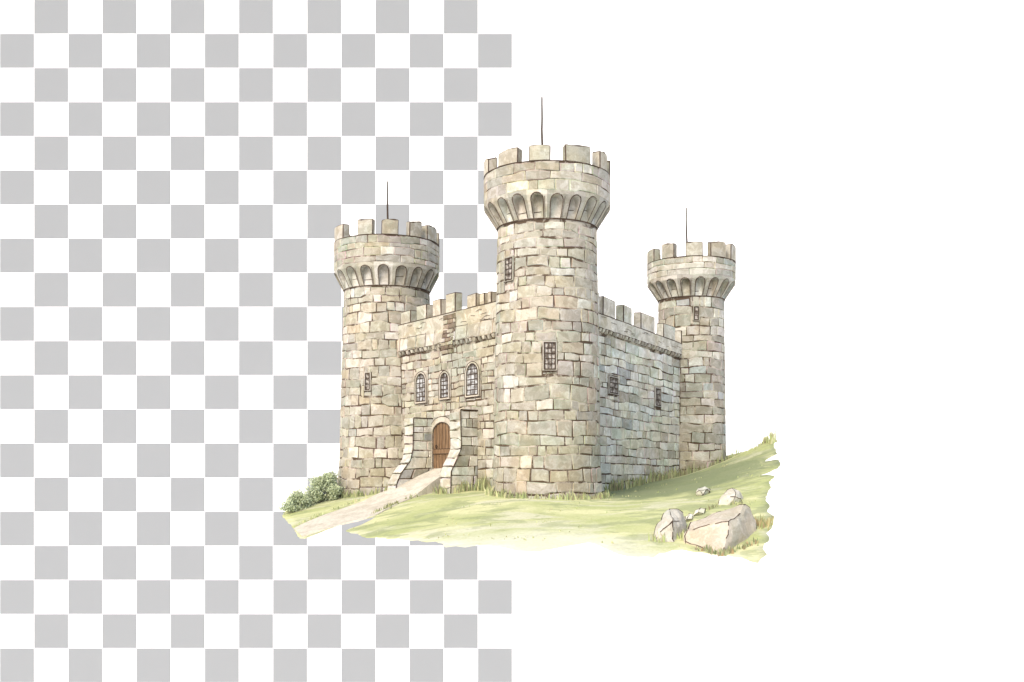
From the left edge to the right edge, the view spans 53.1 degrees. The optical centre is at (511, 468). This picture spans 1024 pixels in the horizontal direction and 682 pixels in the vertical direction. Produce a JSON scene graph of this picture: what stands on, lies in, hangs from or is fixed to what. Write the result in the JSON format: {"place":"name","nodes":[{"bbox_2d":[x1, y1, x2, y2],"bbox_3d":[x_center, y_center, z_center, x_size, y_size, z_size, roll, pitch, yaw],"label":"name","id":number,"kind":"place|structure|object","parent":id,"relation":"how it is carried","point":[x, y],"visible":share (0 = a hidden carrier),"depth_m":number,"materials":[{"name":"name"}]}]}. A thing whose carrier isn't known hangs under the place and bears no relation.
{"place":"outdoors","nodes":[
{"label":"outdoors","id":0,"kind":"place"},
{"bbox_2d":[0,0,1023,681],"bbox_3d":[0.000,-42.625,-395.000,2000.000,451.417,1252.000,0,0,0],"label":"backdrop","id":1,"kind":"structure","parent":0,"point":[186,186],"depth_m":230.00,"materials":[{"name":"white"}]},
{"bbox_2d":[282,430,780,562],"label":"ground","id":2,"kind":"structure","parent":0,"point":[625,523],"depth_m":69.15,"materials":[{"name":"green plant"}]},
{"bbox_2d":[277,486,317,512],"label":"shrub","id":3,"kind":"object","parent":2,"relation":"on","point":[298,500],"visible":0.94,"depth_m":87.63,"materials":[{"name":"green plant"}]},
{"bbox_2d":[304,470,344,502],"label":"shrub","id":4,"kind":"object","parent":2,"relation":"on","point":[327,483],"visible":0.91,"depth_m":90.43,"materials":[{"name":"green plant"}]},
{"bbox_2d":[294,468,441,536],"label":"path","id":5,"kind":"structure","parent":2,"relation":"on","point":[421,484],"depth_m":81.62,"materials":[{"name":"beige stone"}]},
{"bbox_2d":[334,97,735,498],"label":"castle","id":6,"kind":"structure","parent":2,"relation":"on","point":[543,371],"depth_m":86.49,"materials":[{"name":"stone"}]},
{"bbox_2d":[433,423,449,467],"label":"door","id":7,"kind":"structure","parent":6,"relation":"in","point":[441,449],"depth_m":86.78,"materials":[{"name":"brown wood"}]},
{"bbox_2d":[654,509,686,541],"bbox_3d":[9.802,3.486,62.413,1.832,2.165,4.461,0,0,17],"label":"boulder","id":8,"kind":"object","parent":2,"relation":"on","point":[671,524],"visible":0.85,"depth_m":61.03,"materials":[{"name":"stone"}]},
{"bbox_2d":[685,513,692,521],"bbox_3d":[11.172,3.091,64.386,0.447,0.604,1.037,0,0,38],"label":"stone","id":9,"kind":"object","parent":2,"relation":"on","point":[689,517],"visible":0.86,"depth_m":64.25,"materials":[{"name":"beige stone"}]},
{"bbox_2d":[693,508,705,515],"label":"stone","id":10,"kind":"object","parent":2,"relation":"on","point":[699,511],"visible":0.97,"depth_m":65.25,"materials":[{"name":"beige stone"}]},
{"bbox_2d":[695,487,710,495],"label":"stone","id":11,"kind":"object","parent":2,"relation":"on","point":[701,491],"visible":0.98,"depth_m":73.53,"materials":[{"name":"beige stone"}]},
{"bbox_2d":[684,504,756,551],"bbox_3d":[12.395,3.531,61.253,3.320,2.892,5.170,0,0,39],"label":"boulder","id":12,"kind":"object","parent":2,"relation":"on","point":[732,527],"visible":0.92,"depth_m":59.82,"materials":[{"name":"stone"}]},
{"bbox_2d":[718,488,742,504],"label":"boulder","id":13,"kind":"object","parent":2,"relation":"on","point":[728,496],"visible":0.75,"depth_m":68.03,"materials":[{"name":"stone"}]}
]}

